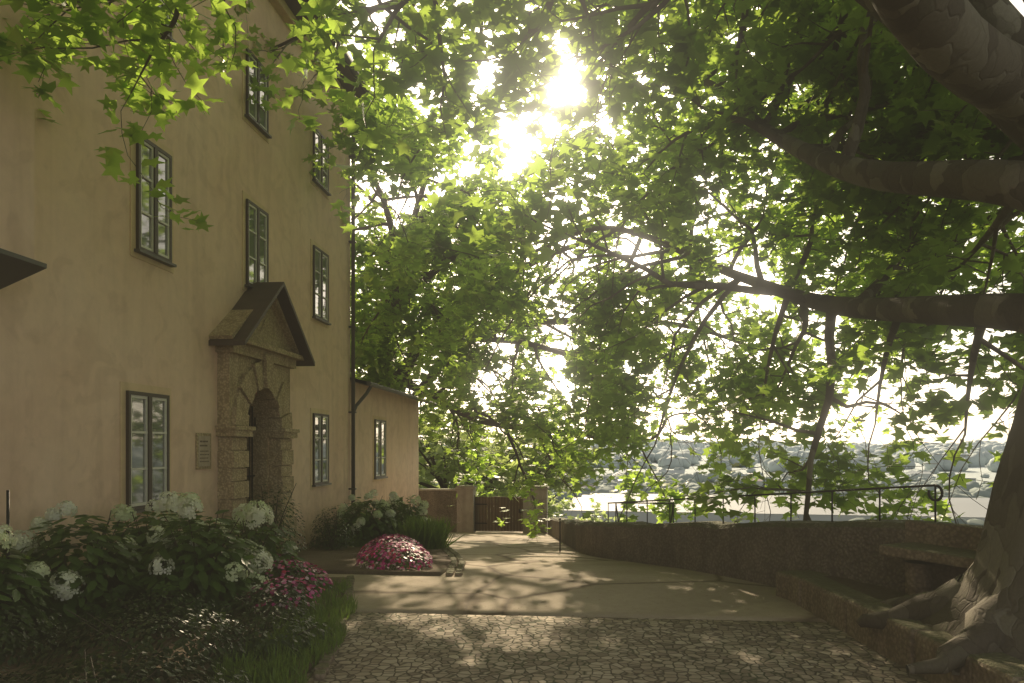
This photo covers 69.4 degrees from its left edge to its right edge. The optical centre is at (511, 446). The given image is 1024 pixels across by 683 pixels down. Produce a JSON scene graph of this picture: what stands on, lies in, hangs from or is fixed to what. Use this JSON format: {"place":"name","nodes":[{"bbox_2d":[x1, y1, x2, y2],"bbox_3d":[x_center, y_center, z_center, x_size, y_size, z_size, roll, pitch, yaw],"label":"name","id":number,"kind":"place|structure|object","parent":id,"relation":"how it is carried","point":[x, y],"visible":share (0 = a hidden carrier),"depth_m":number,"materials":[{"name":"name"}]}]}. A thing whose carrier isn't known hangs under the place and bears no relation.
{"place":"outdoors","nodes":[
{"label":"outdoors","id":0,"kind":"place"},
{"bbox_2d":[0,577,345,682],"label":"bed soil","id":1,"kind":"structure","parent":0,"point":[14,668],"depth_m":5.66,"materials":[{"name":"brown soil"}]},
{"bbox_2d":[6,490,9,630],"bbox_3d":[-4.087,1.000,6.000,0.021,1.300,0.024,0,0,6],"label":"garden stake","id":2,"kind":"object","parent":1,"relation":"in","point":[8,513],"visible":0.35,"depth_m":5.99,"materials":[{"name":"metal"}]},
{"bbox_2d":[0,491,305,649],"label":"hydrangea","id":3,"kind":"object","parent":1,"relation":"on","point":[127,568],"depth_m":6.98,"materials":[{"name":"green plant"}]},
{"bbox_2d":[0,583,332,682],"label":"ground cover","id":4,"kind":"object","parent":1,"relation":"on","point":[148,629],"depth_m":5.46,"materials":[{"name":"green plant"}]},
{"bbox_2d":[206,576,358,682],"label":"grass strip","id":5,"kind":"object","parent":1,"relation":"on","point":[271,671],"depth_m":5.54,"materials":[{"name":"green plant"}]},
{"bbox_2d":[237,554,332,614],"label":"impatiens","id":6,"kind":"object","parent":1,"relation":"on","point":[309,587],"depth_m":7.59,"materials":[{"name":"pink plant"}]},
{"bbox_2d":[278,545,450,575],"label":"bed soil","id":7,"kind":"structure","parent":0,"point":[338,561],"depth_m":10.38,"materials":[{"name":"brown soil"}]},
{"bbox_2d":[333,489,430,546],"bbox_3d":[-2.838,1.600,16.381,2.384,1.444,3.260,0,0,6],"label":"hydrangea","id":8,"kind":"object","parent":7,"relation":"on","point":[382,528],"depth_m":15.51,"materials":[{"name":"plant"}]},
{"bbox_2d":[313,545,465,679],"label":"edging stones","id":9,"kind":"object","parent":7,"relation":"on","point":[322,670],"visible":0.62,"depth_m":7.68,"materials":[{"name":"stone"}]},
{"bbox_2d":[355,533,432,570],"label":"impatiens","id":10,"kind":"object","parent":7,"relation":"on","point":[419,546],"depth_m":10.03,"materials":[{"name":"pink plant"}]},
{"bbox_2d":[391,514,464,548],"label":"ornamental grass","id":11,"kind":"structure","parent":7,"relation":"on","point":[428,534],"depth_m":14.27,"materials":[{"name":"green plant"}]},
{"bbox_2d":[293,529,825,621],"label":"asphalt path","id":12,"kind":"structure","parent":0,"point":[509,572],"depth_m":8.30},
{"bbox_2d":[232,482,306,553],"bbox_3d":[-3.611,1.120,10.925,1.017,1.235,1.317,0,0,6],"label":"shrub","id":13,"kind":"object","parent":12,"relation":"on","point":[286,525],"depth_m":10.97,"materials":[{"name":"green plant"}]},
{"bbox_2d":[307,505,356,549],"bbox_3d":[-3.432,1.560,13.940,0.892,0.937,1.508,0,0,-23],"label":"shrub","id":14,"kind":"object","parent":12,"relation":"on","point":[340,542],"depth_m":13.63,"materials":[{"name":"green plant"}]},
{"bbox_2d":[0,0,1023,674],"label":"plane tree","id":15,"kind":"object","parent":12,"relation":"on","point":[696,44],"depth_m":8.76,"materials":[{"name":"green plant"}]},
{"bbox_2d":[559,518,560,551],"bbox_3d":[0.928,1.725,14.300,0.038,0.710,0.044,0,0,6],"label":"post","id":16,"kind":"object","parent":12,"relation":"on","point":[559,534],"visible":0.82,"depth_m":14.29,"materials":[{"name":"metal"}]},
{"bbox_2d":[302,612,930,682],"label":"cobble paving","id":17,"kind":"structure","parent":0,"point":[379,647],"depth_m":5.76,"materials":[{"name":"grey stone"}]},
{"bbox_2d":[776,570,1023,682],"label":"stone curb","id":18,"kind":"object","parent":17,"relation":"on","point":[899,641],"visible":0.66,"depth_m":5.66,"materials":[{"name":"stone"}]},
{"bbox_2d":[328,0,1023,444],"label":"sky","id":19,"kind":"structure","parent":0,"point":[977,427],"materials":[{"name":"white"}]},
{"bbox_2d":[484,444,996,528],"bbox_3d":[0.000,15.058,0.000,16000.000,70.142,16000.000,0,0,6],"label":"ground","id":20,"kind":"structure","parent":0,"point":[973,472],"depth_m":1390.17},
{"bbox_2d":[0,0,349,609],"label":"building walls","id":21,"kind":"structure","parent":20,"relation":"on","point":[93,313],"depth_m":9.05,"materials":[{"name":"beige paint"}]},
{"bbox_2d":[195,433,210,469],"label":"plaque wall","id":22,"kind":"structure","parent":21,"relation":"attached to","point":[202,450],"depth_m":10.65,"materials":[{"name":"stone"}]},
{"bbox_2d":[120,0,387,516],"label":"windows","id":23,"kind":"structure","parent":21,"relation":"attached to","point":[145,444],"depth_m":9.74,"materials":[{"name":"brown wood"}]},
{"bbox_2d":[209,282,314,551],"bbox_3d":[-4.332,-0.415,12.281,1.140,4.630,2.820,0,0,6],"label":"portal door","id":24,"kind":"structure","parent":21,"relation":"attached to","point":[257,340],"depth_m":12.10,"materials":[{"name":"beige stone"}]},
{"bbox_2d":[246,406,257,501],"bbox_3d":[-4.695,0.340,12.317,0.412,2.720,1.260,0,0,6],"label":"door","id":25,"kind":"structure","parent":24,"relation":"in","point":[249,475],"depth_m":12.79,"materials":[{"name":"black wood"}]},
{"bbox_2d":[284,0,375,110],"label":"building roof","id":26,"kind":"structure","parent":21,"relation":"on","point":[294,6],"depth_m":15.68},
{"bbox_2d":[308,0,376,502],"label":"downspout","id":27,"kind":"object","parent":21,"relation":"attached to","point":[349,61],"visible":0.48,"depth_m":17.35,"materials":[{"name":"metal"}]},
{"bbox_2d":[350,377,436,520],"bbox_3d":[-7.374,0.850,21.688,8.890,9.500,7.911,0,0,6],"label":"annex","id":28,"kind":"object","parent":20,"relation":"on","point":[398,410],"visible":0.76,"depth_m":21.01,"materials":[{"name":"paint"}]},
{"bbox_2d":[419,485,548,532],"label":"gate pillars","id":29,"kind":"structure","parent":20,"relation":"on","point":[438,499],"depth_m":27.60,"materials":[{"name":"paint"}]},
{"bbox_2d":[475,495,522,531],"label":"garden gate","id":30,"kind":"structure","parent":29,"relation":"attached to","point":[493,509],"depth_m":27.77,"materials":[{"name":"brown wood"}]},
{"bbox_2d":[419,362,635,526],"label":"trees","id":31,"kind":"object","parent":20,"relation":"on","point":[563,504],"depth_m":36.21,"materials":[{"name":"green plant"}]},
{"bbox_2d":[303,78,865,535],"bbox_3d":[-2.106,-3.335,23.441,26.462,14.500,19.274,0,0,6],"label":"tree","id":32,"kind":"object","parent":20,"relation":"on","point":[369,360],"depth_m":21.87,"materials":[{"name":"green plant"}]},
{"bbox_2d":[421,439,1005,524],"bbox_3d":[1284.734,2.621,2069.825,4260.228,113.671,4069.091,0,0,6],"label":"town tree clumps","id":33,"kind":"object","parent":20,"relation":"on","point":[659,451],"visible":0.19,"depth_m":1415.35,"materials":[{"name":"green plant"}]},
{"bbox_2d":[509,470,989,523],"bbox_3d":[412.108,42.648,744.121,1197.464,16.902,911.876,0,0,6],"label":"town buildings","id":34,"kind":"structure","parent":20,"relation":"on","point":[970,508],"depth_m":430.34,"materials":[{"name":"white"}]},
{"bbox_2d":[548,517,983,598],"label":"parapet wall","id":35,"kind":"structure","parent":20,"relation":"on","point":[763,552],"depth_m":8.83,"materials":[{"name":"brown stone"}]},
{"bbox_2d":[608,484,943,523],"bbox_3d":[2.711,1.890,11.982,2.125,3.095,10.519,0,0,-2],"label":"parapet railing","id":36,"kind":"object","parent":35,"relation":"on","point":[934,499],"visible":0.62,"depth_m":8.56,"materials":[{"name":"black metal"}]},
{"bbox_2d":[824,576,905,600],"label":"tree bed soil","id":37,"kind":"structure","parent":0,"point":[877,592],"depth_m":7.04,"materials":[{"name":"brown soil"}]},
{"bbox_2d":[879,520,982,595],"bbox_3d":[3.677,1.100,6.277,0.495,0.850,1.130,0,0,-22],"label":"stone bench","id":38,"kind":"object","parent":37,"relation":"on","point":[935,555],"visible":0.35,"depth_m":6.42,"materials":[{"name":"grey stone"}]}
]}

